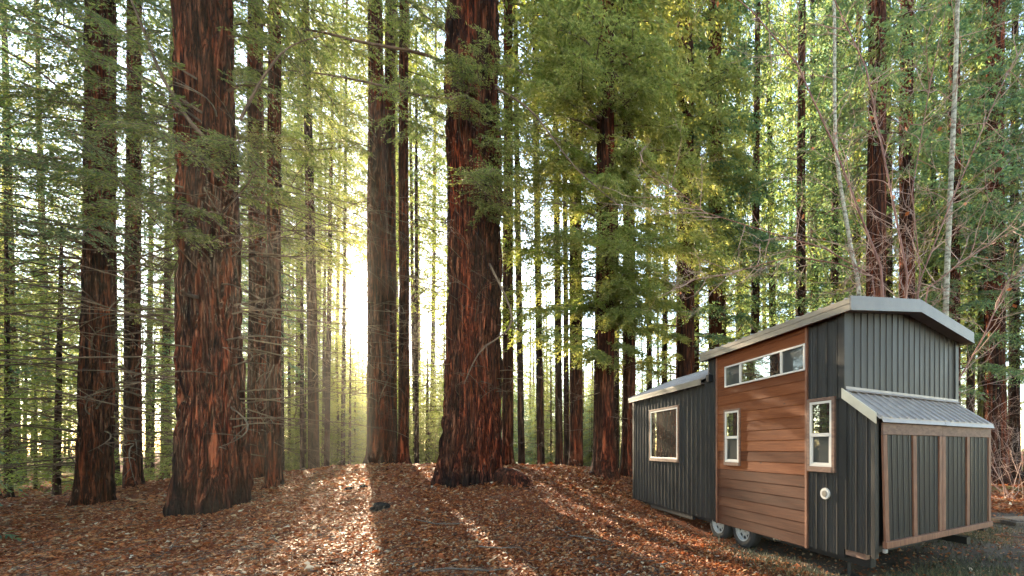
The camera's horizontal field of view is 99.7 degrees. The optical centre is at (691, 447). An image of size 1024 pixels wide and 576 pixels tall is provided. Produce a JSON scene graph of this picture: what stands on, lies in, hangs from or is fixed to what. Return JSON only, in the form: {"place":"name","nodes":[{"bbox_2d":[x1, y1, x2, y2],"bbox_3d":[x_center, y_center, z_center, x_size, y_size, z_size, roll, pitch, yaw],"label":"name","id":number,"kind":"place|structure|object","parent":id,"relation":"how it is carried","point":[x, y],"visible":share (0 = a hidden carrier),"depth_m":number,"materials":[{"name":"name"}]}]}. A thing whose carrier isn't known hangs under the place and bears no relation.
{"place":"outdoors","nodes":[
{"label":"outdoors","id":0,"kind":"place"},
{"bbox_2d":[0,451,1023,575],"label":"ground","id":1,"kind":"structure","parent":0,"point":[694,525],"depth_m":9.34,"materials":[{"name":"plant"}]},
{"bbox_2d":[0,372,73,491],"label":"young conifer","id":2,"kind":"object","parent":1,"relation":"on","point":[35,485],"visible":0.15,"depth_m":23.96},
{"bbox_2d":[0,0,76,483],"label":"redwood tree","id":3,"kind":"object","parent":1,"relation":"on","point":[24,203],"visible":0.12,"depth_m":26.87,"materials":[{"name":"plant"}]},
{"bbox_2d":[0,320,76,479],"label":"young conifer","id":4,"kind":"object","parent":1,"relation":"on","point":[1,411],"visible":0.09,"depth_m":30.07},
{"bbox_2d":[0,225,77,497],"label":"young conifer","id":5,"kind":"object","parent":1,"relation":"on","point":[7,390],"visible":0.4,"depth_m":20.05,"materials":[{"name":"plant"}]},
{"bbox_2d":[0,0,81,495],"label":"redwood tree","id":6,"kind":"object","parent":1,"relation":"on","point":[14,64],"visible":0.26,"depth_m":20.81,"materials":[{"name":"plant"}]},
{"bbox_2d":[0,0,82,473],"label":"redwood tree","id":7,"kind":"object","parent":1,"relation":"on","point":[38,205],"visible":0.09,"depth_m":33.72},
{"bbox_2d":[0,225,156,496],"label":"young conifer","id":8,"kind":"object","parent":1,"relation":"on","point":[56,486],"visible":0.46,"depth_m":19.27,"materials":[{"name":"plant"}]},
{"bbox_2d":[15,0,176,485],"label":"redwood tree","id":9,"kind":"object","parent":1,"relation":"on","point":[117,466],"visible":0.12,"depth_m":26.14,"materials":[{"name":"plant"}]},
{"bbox_2d":[0,0,246,492],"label":"redwood tree","id":10,"kind":"object","parent":1,"relation":"on","point":[132,470],"visible":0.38,"depth_m":16.77,"materials":[{"name":"green plant"}]},
{"bbox_2d":[0,0,265,506],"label":"redwood tree","id":11,"kind":"object","parent":1,"relation":"on","point":[94,470],"visible":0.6,"depth_m":12.22,"materials":[{"name":"green plant"}]},
{"bbox_2d":[117,73,172,473],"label":"redwood tree","id":12,"kind":"object","parent":1,"relation":"on","point":[146,335],"visible":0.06,"depth_m":37.98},
{"bbox_2d":[116,1,177,478],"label":"redwood tree","id":13,"kind":"object","parent":1,"relation":"on","point":[169,297],"visible":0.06,"depth_m":29.98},
{"bbox_2d":[117,310,176,485],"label":"young conifer","id":14,"kind":"object","parent":1,"relation":"on","point":[168,461],"visible":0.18,"depth_m":25.33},
{"bbox_2d":[117,339,176,483],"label":"young conifer","id":15,"kind":"object","parent":1,"relation":"on","point":[153,429],"visible":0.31,"depth_m":28.01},
{"bbox_2d":[142,149,247,436],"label":"redwood tree","id":16,"kind":"object","parent":1,"relation":"on","point":[161,306],"visible":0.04,"depth_m":34.27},
{"bbox_2d":[118,3,291,352],"bbox_3d":[-27.591,-18.755,23.088,6.115,43.420,6.461,0,0,-31],"label":"redwood tree","id":17,"kind":"object","parent":1,"relation":"on","point":[236,101],"visible":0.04,"depth_m":22.43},
{"bbox_2d":[0,0,415,516],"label":"redwood tree","id":18,"kind":"object","parent":1,"relation":"on","point":[211,464],"visible":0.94,"depth_m":9.84,"materials":[{"name":"green plant"}]},
{"bbox_2d":[146,2,306,411],"bbox_3d":[-30.125,-14.833,26.113,7.046,35.661,6.928,0,0,-3],"label":"redwood tree","id":19,"kind":"object","parent":1,"relation":"on","point":[296,369],"visible":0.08,"depth_m":27.04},
{"bbox_2d":[117,0,360,477],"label":"redwood tree","id":20,"kind":"object","parent":1,"relation":"on","point":[255,371],"visible":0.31,"depth_m":15.84,"materials":[{"name":"green plant"}]},
{"bbox_2d":[124,0,385,489],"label":"redwood tree","id":21,"kind":"object","parent":1,"relation":"on","point":[274,477],"visible":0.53,"depth_m":13.38,"materials":[{"name":"green plant"}]},
{"bbox_2d":[241,64,318,462],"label":"redwood tree","id":22,"kind":"object","parent":1,"relation":"on","point":[285,272],"visible":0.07,"depth_m":40.68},
{"bbox_2d":[241,0,322,451],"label":"redwood tree","id":23,"kind":"object","parent":1,"relation":"on","point":[289,168],"visible":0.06,"depth_m":38.15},
{"bbox_2d":[236,2,343,470],"bbox_3d":[-31.689,-16.020,31.194,7.938,38.264,7.200,0,0,-16],"label":"feathery conifer","id":24,"kind":"object","parent":1,"relation":"on","point":[299,314],"visible":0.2,"depth_m":31.08,"materials":[{"name":"plant"}]},
{"bbox_2d":[245,106,354,469],"bbox_3d":[-34.924,-13.862,36.142,7.230,33.976,7.047,0,0,9],"label":"feathery conifer","id":25,"kind":"object","parent":1,"relation":"on","point":[302,438],"visible":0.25,"depth_m":35.92,"materials":[{"name":"plant"}]},
{"bbox_2d":[283,214,321,467],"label":"feathery conifer","id":26,"kind":"object","parent":1,"relation":"on","point":[289,372],"visible":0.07,"depth_m":47.91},
{"bbox_2d":[239,0,367,468],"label":"redwood tree","id":27,"kind":"object","parent":1,"relation":"on","point":[312,334],"visible":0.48,"depth_m":23.85,"materials":[{"name":"plant"}]},
{"bbox_2d":[265,16,346,469],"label":"redwood tree","id":28,"kind":"object","parent":1,"relation":"on","point":[298,354],"visible":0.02,"depth_m":44.02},
{"bbox_2d":[284,346,338,470],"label":"young conifer","id":29,"kind":"object","parent":1,"relation":"on","point":[305,417],"visible":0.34,"depth_m":38.63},
{"bbox_2d":[285,342,347,468],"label":"young conifer","id":30,"kind":"object","parent":1,"relation":"on","point":[320,364],"visible":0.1,"depth_m":40.84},
{"bbox_2d":[284,1,359,446],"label":"redwood tree","id":31,"kind":"object","parent":1,"relation":"on","point":[320,319],"visible":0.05,"depth_m":48.02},
{"bbox_2d":[283,0,365,466],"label":"redwood tree","id":32,"kind":"object","parent":1,"relation":"on","point":[327,394],"visible":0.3,"depth_m":36.08,"materials":[{"name":"plant"}]},
{"bbox_2d":[283,155,366,466],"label":"feathery conifer","id":33,"kind":"object","parent":1,"relation":"on","point":[323,362],"visible":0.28,"depth_m":39.94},
{"bbox_2d":[293,204,358,415],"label":"feathery conifer","id":34,"kind":"object","parent":1,"relation":"on","point":[334,280],"visible":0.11,"depth_m":50.68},
{"bbox_2d":[295,0,366,407],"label":"redwood tree","id":35,"kind":"object","parent":1,"relation":"on","point":[337,281],"visible":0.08,"depth_m":54.18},
{"bbox_2d":[297,338,366,466],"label":"young conifer","id":36,"kind":"object","parent":1,"relation":"on","point":[338,444],"visible":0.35,"depth_m":41.07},
{"bbox_2d":[299,3,367,464],"bbox_3d":[-34.927,-21.310,39.847,6.849,48.825,6.397,0,0,-36],"label":"redwood tree","id":37,"kind":"object","parent":1,"relation":"on","point":[343,399],"visible":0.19,"depth_m":39.86,"materials":[{"name":"plant"}]},
{"bbox_2d":[320,333,366,465],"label":"young conifer","id":38,"kind":"object","parent":1,"relation":"on","point":[350,436],"visible":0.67,"depth_m":40.06,"materials":[{"name":"plant"}]},
{"bbox_2d":[252,0,446,463],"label":"redwood tree","id":39,"kind":"object","parent":1,"relation":"on","point":[377,450],"visible":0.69,"depth_m":17.67,"materials":[{"name":"green plant"}]},
{"bbox_2d":[336,374,366,463],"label":"young conifer","id":40,"kind":"object","parent":1,"relation":"on","point":[355,428],"visible":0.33,"depth_m":50.56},
{"bbox_2d":[333,1,384,428],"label":"redwood tree","id":41,"kind":"object","parent":1,"relation":"on","point":[359,166],"visible":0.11,"depth_m":55.28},
{"bbox_2d":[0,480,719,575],"bbox_3d":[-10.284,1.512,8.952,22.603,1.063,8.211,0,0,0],"label":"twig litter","id":42,"kind":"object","parent":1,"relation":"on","point":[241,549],"visible":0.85,"depth_m":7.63,"materials":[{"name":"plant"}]},
{"bbox_2d":[297,0,447,464],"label":"redwood tree","id":43,"kind":"object","parent":1,"relation":"on","point":[403,382],"visible":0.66,"depth_m":18.03,"materials":[{"name":"green plant"}]},
{"bbox_2d":[335,14,414,448],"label":"redwood tree","id":44,"kind":"object","parent":1,"relation":"on","point":[364,185],"visible":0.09,"depth_m":41.45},
{"bbox_2d":[316,0,445,448],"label":"redwood tree","id":45,"kind":"object","parent":1,"relation":"on","point":[391,164],"visible":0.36,"depth_m":18.67,"materials":[{"name":"green plant"}]},
{"bbox_2d":[350,7,436,431],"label":"redwood tree","id":46,"kind":"object","parent":1,"relation":"on","point":[397,285],"visible":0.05,"depth_m":47.67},
{"bbox_2d":[361,35,448,464],"bbox_3d":[-20.448,-14.021,30.089,7.278,34.202,7.094,0,0,40],"label":"feathery conifer","id":47,"kind":"object","parent":1,"relation":"on","point":[416,359],"visible":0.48,"depth_m":29.95,"materials":[{"name":"plant"}]},
{"bbox_2d":[374,382,441,465],"bbox_3d":[-11.210,-0.893,16.698,3.560,4.056,6.009,0,0,19],"label":"brush","id":48,"kind":"object","parent":1,"relation":"on","point":[420,427],"visible":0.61,"depth_m":16.96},
{"bbox_2d":[395,1,446,463],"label":"redwood tree","id":49,"kind":"object","parent":1,"relation":"on","point":[411,157],"visible":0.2,"depth_m":39.75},
{"bbox_2d":[397,44,449,456],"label":"feathery conifer","id":50,"kind":"object","parent":1,"relation":"on","point":[441,260],"visible":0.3,"depth_m":32.66,"materials":[{"name":"plant"}]},
{"bbox_2d":[409,360,441,464],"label":"young conifer","id":51,"kind":"object","parent":1,"relation":"on","point":[426,412],"visible":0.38,"depth_m":42.38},
{"bbox_2d":[409,348,443,463],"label":"young conifer","id":52,"kind":"object","parent":1,"relation":"on","point":[423,377],"visible":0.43,"depth_m":42.48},
{"bbox_2d":[408,2,446,454],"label":"redwood tree","id":53,"kind":"object","parent":1,"relation":"on","point":[432,318],"visible":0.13,"depth_m":49.73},
{"bbox_2d":[409,193,445,409],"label":"feathery conifer","id":54,"kind":"object","parent":1,"relation":"on","point":[419,339],"visible":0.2,"depth_m":67.75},
{"bbox_2d":[410,328,445,463],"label":"young conifer","id":55,"kind":"object","parent":1,"relation":"on","point":[438,391],"visible":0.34,"depth_m":38.75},
{"bbox_2d":[233,0,625,488],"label":"redwood tree","id":56,"kind":"object","parent":1,"relation":"on","point":[470,444],"visible":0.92,"depth_m":12.54,"materials":[{"name":"brown plant"}]},
{"bbox_2d":[492,468,529,487],"bbox_3d":[-5.757,1.036,12.853,1.927,0.794,0.679,0,0,28],"label":"surface root","id":57,"kind":"object","parent":56,"relation":"attached to","point":[517,478],"visible":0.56,"depth_m":12.52,"materials":[{"name":"brown plant"}]},
{"bbox_2d":[405,0,572,464],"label":"redwood tree","id":58,"kind":"object","parent":1,"relation":"on","point":[507,417],"visible":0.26,"depth_m":16.34,"materials":[{"name":"green plant"}]},
{"bbox_2d":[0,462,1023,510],"bbox_3d":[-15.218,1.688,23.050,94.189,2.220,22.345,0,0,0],"label":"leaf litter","id":59,"kind":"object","parent":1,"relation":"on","point":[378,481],"visible":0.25,"depth_m":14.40,"materials":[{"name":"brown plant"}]},
{"bbox_2d":[501,380,536,464],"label":"young conifer","id":60,"kind":"object","parent":1,"relation":"on","point":[515,425],"visible":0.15,"depth_m":30.03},
{"bbox_2d":[522,272,535,435],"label":"redwood tree","id":61,"kind":"object","parent":1,"relation":"on","point":[525,357],"visible":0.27,"depth_m":83.80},
{"bbox_2d":[499,0,563,463],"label":"redwood tree","id":62,"kind":"object","parent":1,"relation":"on","point":[520,414],"visible":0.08,"depth_m":21.84,"materials":[{"name":"plant"}]},
{"bbox_2d":[500,0,587,464],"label":"redwood tree","id":63,"kind":"object","parent":1,"relation":"on","point":[540,416],"visible":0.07,"depth_m":20.83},
{"bbox_2d":[525,340,569,463],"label":"young conifer","id":64,"kind":"object","parent":1,"relation":"on","point":[551,398],"visible":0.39,"depth_m":38.35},
{"bbox_2d":[503,0,593,464],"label":"redwood tree","id":65,"kind":"object","parent":1,"relation":"on","point":[559,459],"visible":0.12,"depth_m":19.41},
{"bbox_2d":[528,341,584,463],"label":"young conifer","id":66,"kind":"object","parent":1,"relation":"on","point":[546,394],"visible":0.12,"depth_m":40.26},
{"bbox_2d":[520,8,595,464],"bbox_3d":[-7.374,-17.147,24.094,5.698,39.335,5.710,0,0,-39],"label":"redwood tree","id":67,"kind":"object","parent":1,"relation":"on","point":[565,363],"visible":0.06,"depth_m":23.81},
{"bbox_2d":[498,0,678,466],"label":"redwood tree","id":68,"kind":"object","parent":1,"relation":"on","point":[575,457],"visible":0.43,"depth_m":15.26,"materials":[{"name":"green plant"}]},
{"bbox_2d":[583,391,593,465],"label":"young conifer","id":69,"kind":"object","parent":1,"relation":"on","point":[586,420],"visible":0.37,"depth_m":47.34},
{"bbox_2d":[465,0,722,479],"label":"redwood tree","id":70,"kind":"object","parent":1,"relation":"on","point":[574,89],"visible":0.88,"depth_m":13.62,"materials":[{"name":"green plant"}]},
{"bbox_2d":[590,6,637,467],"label":"redwood tree","id":71,"kind":"object","parent":1,"relation":"on","point":[616,395],"depth_m":23.97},
{"bbox_2d":[521,0,724,477],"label":"redwood tree","id":72,"kind":"object","parent":1,"relation":"on","point":[612,314],"visible":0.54,"depth_m":15.03,"materials":[{"name":"green plant"}]},
{"bbox_2d":[635,1,705,383],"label":"redwood tree","id":73,"kind":"object","parent":1,"relation":"on","point":[665,346],"visible":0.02,"depth_m":22.82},
{"bbox_2d":[591,0,766,392],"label":"redwood tree","id":74,"kind":"object","parent":1,"relation":"on","point":[683,336],"visible":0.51,"depth_m":17.84,"materials":[{"name":"green plant"}]},
{"bbox_2d":[651,0,745,376],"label":"redwood tree","id":75,"kind":"object","parent":1,"relation":"on","point":[696,330],"visible":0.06,"depth_m":25.90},
{"bbox_2d":[643,0,793,381],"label":"redwood tree","id":76,"kind":"object","parent":1,"relation":"on","point":[714,308],"visible":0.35,"depth_m":20.11,"materials":[{"name":"green plant"}]},
{"bbox_2d":[668,0,774,357],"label":"redwood tree","id":77,"kind":"object","parent":1,"relation":"on","point":[724,332],"visible":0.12,"depth_m":23.42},
{"bbox_2d":[699,2,788,369],"bbox_3d":[3.562,-15.478,29.311,7.216,37.142,7.338,0,0,-20],"label":"redwood tree","id":78,"kind":"object","parent":1,"relation":"on","point":[740,328],"visible":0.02,"depth_m":28.65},
{"bbox_2d":[695,0,809,370],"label":"redwood tree","id":79,"kind":"object","parent":1,"relation":"on","point":[755,292],"visible":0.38,"depth_m":22.84,"materials":[{"name":"plant"}]},
{"bbox_2d":[674,524,852,575],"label":"grass","id":80,"kind":"structure","parent":1,"relation":"on","point":[776,558],"depth_m":6.39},
{"bbox_2d":[725,0,829,326],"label":"redwood tree","id":81,"kind":"object","parent":1,"relation":"on","point":[771,136],"visible":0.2,"depth_m":26.84,"materials":[{"name":"plant"}]},
{"bbox_2d":[761,0,824,328],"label":"redwood tree","id":82,"kind":"object","parent":1,"relation":"on","point":[788,8],"visible":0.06,"depth_m":46.67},
{"bbox_2d":[732,0,864,337],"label":"redwood tree","id":83,"kind":"object","parent":1,"relation":"on","point":[802,127],"visible":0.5,"depth_m":23.90,"materials":[{"name":"plant"}]},
{"bbox_2d":[587,0,1023,412],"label":"bare shrub","id":84,"kind":"object","parent":1,"relation":"on","point":[900,241],"visible":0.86,"depth_m":10.63,"materials":[{"name":"brown plant"}]},
{"bbox_2d":[628,295,993,575],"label":"tiny house","id":85,"kind":"structure","parent":1,"relation":"on","point":[850,430],"depth_m":6.28,"materials":[{"name":"grey metal"}]},
{"bbox_2d":[649,405,678,461],"bbox_3d":[-0.707,-0.341,10.204,0.062,1.372,1.598,0,0,-31],"label":"window","id":86,"kind":"structure","parent":85,"relation":"in","point":[663,422],"depth_m":10.14,"materials":[{"name":"glass"}]},
{"bbox_2d":[724,408,740,465],"bbox_3d":[0.792,-0.204,7.710,0.062,1.086,0.506,0,0,-31],"label":"window","id":87,"kind":"structure","parent":85,"relation":"in","point":[732,417],"depth_m":7.68,"materials":[{"name":"beige plastic"}]},
{"bbox_2d":[724,343,804,387],"bbox_3d":[1.215,-1.392,7.009,0.058,0.410,2.084,0,0,-31],"label":"window","id":88,"kind":"structure","parent":85,"relation":"in","point":[791,360],"depth_m":6.84,"materials":[{"name":"glass"}]},
{"bbox_2d":[807,396,835,472],"bbox_3d":[1.903,-0.190,5.860,0.062,1.082,0.505,0,0,-31],"label":"window","id":89,"kind":"structure","parent":85,"relation":"in","point":[821,412],"depth_m":5.84,"materials":[{"name":"glass"}]},
{"bbox_2d":[881,435,943,548],"bbox_3d":[3.076,0.564,5.511,1.431,1.472,0.065,0,0,-31],"label":"bay door","id":90,"kind":"structure","parent":85,"relation":"in","point":[912,466],"depth_m":5.49,"materials":[{"name":"grey metal"}]},
{"bbox_2d":[943,436,992,536],"bbox_3d":[4.336,0.564,6.269,1.518,1.472,0.065,0,0,-31],"label":"bay door","id":91,"kind":"structure","parent":85,"relation":"in","point":[966,460],"depth_m":6.25,"materials":[{"name":"grey metal"}]},
{"bbox_2d":[765,0,865,325],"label":"redwood tree","id":92,"kind":"object","parent":1,"relation":"on","point":[810,73],"visible":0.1,"depth_m":29.88,"materials":[{"name":"plant"}]},
{"bbox_2d":[786,0,867,312],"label":"redwood tree","id":93,"kind":"object","parent":1,"relation":"on","point":[828,254],"visible":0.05,"depth_m":35.70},
{"bbox_2d":[788,0,886,319],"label":"redwood tree","id":94,"kind":"object","parent":1,"relation":"on","point":[833,257],"visible":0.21,"depth_m":25.65,"materials":[{"name":"plant"}]},
{"bbox_2d":[806,0,898,310],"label":"redwood tree","id":95,"kind":"object","parent":1,"relation":"on","point":[856,93],"visible":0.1,"depth_m":28.86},
{"bbox_2d":[782,0,957,295],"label":"alder tree","id":96,"kind":"object","parent":1,"relation":"on","point":[840,186],"visible":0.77,"depth_m":12.45,"materials":[{"name":"grey plant"}]},
{"bbox_2d":[729,512,1023,575],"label":"dirt path","id":97,"kind":"structure","parent":1,"relation":"on","point":[824,559],"depth_m":6.93,"materials":[{"name":"soil"}]},
{"bbox_2d":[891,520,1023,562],"bbox_3d":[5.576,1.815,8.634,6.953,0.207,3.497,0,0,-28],"label":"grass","id":98,"kind":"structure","parent":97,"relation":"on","point":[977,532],"depth_m":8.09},
{"bbox_2d":[991,516,1023,525],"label":"board stack","id":99,"kind":"object","parent":98,"relation":"on","point":[1014,520],"visible":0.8,"depth_m":9.89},
{"bbox_2d":[830,1,946,311],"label":"redwood tree","id":100,"kind":"object","parent":1,"relation":"on","point":[891,270],"visible":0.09,"depth_m":25.01,"materials":[{"name":"plant"}]},
{"bbox_2d":[792,0,985,314],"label":"redwood tree","id":101,"kind":"object","parent":1,"relation":"on","point":[877,9],"visible":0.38,"depth_m":16.72,"materials":[{"name":"green plant"}]},
{"bbox_2d":[837,0,1009,298],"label":"redwood tree","id":102,"kind":"object","parent":1,"relation":"on","point":[903,165],"visible":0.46,"depth_m":18.23,"materials":[{"name":"green plant"}]},
{"bbox_2d":[886,0,984,362],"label":"redwood tree","id":103,"kind":"object","parent":1,"relation":"on","point":[935,271],"visible":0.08,"depth_m":23.91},
{"bbox_2d":[891,0,980,325],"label":"redwood tree","id":104,"kind":"object","parent":1,"relation":"on","point":[962,314],"visible":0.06,"depth_m":26.67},
{"bbox_2d":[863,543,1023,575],"bbox_3d":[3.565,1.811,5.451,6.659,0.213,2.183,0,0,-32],"label":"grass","id":105,"kind":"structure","parent":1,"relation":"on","point":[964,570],"depth_m":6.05,"materials":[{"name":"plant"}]},
{"bbox_2d":[877,0,1023,316],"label":"alder tree","id":106,"kind":"object","parent":1,"relation":"on","point":[949,230],"visible":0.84,"depth_m":11.94,"materials":[{"name":"grey plant"}]},
{"bbox_2d":[886,0,1023,433],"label":"redwood tree","id":107,"kind":"object","parent":1,"relation":"on","point":[959,240],"visible":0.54,"depth_m":19.13,"materials":[{"name":"green plant"}]},
{"bbox_2d":[915,0,1023,485],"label":"redwood tree","id":108,"kind":"object","parent":1,"relation":"on","point":[997,7],"visible":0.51,"depth_m":20.59,"materials":[{"name":"green plant"}]},
{"bbox_2d":[924,0,1023,417],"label":"redwood tree","id":109,"kind":"object","parent":1,"relation":"on","point":[979,407],"visible":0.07,"depth_m":24.33,"materials":[{"name":"green plant"}]},
{"bbox_2d":[936,2,1023,412],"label":"redwood tree","id":110,"kind":"object","parent":1,"relation":"on","point":[970,381],"visible":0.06,"depth_m":28.85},
{"bbox_2d":[959,354,1023,508],"bbox_3d":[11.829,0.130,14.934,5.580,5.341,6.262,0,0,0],"label":"brush","id":111,"kind":"object","parent":1,"relation":"on","point":[999,416],"visible":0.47,"depth_m":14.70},
{"bbox_2d":[960,0,1023,480],"bbox_3d":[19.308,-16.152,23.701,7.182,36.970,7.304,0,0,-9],"label":"redwood tree","id":112,"kind":"object","parent":1,"relation":"on","point":[1013,393],"visible":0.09,"depth_m":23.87,"materials":[{"name":"plant"}]},
{"bbox_2d":[1005,14,1023,365],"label":"redwood tree","id":113,"kind":"object","parent":1,"relation":"on","point":[1014,308],"visible":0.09,"depth_m":23.56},
{"bbox_2d":[0,0,1023,453],"label":"sky","id":114,"kind":"structure","parent":0,"point":[361,293],"materials":[{"name":"white"}]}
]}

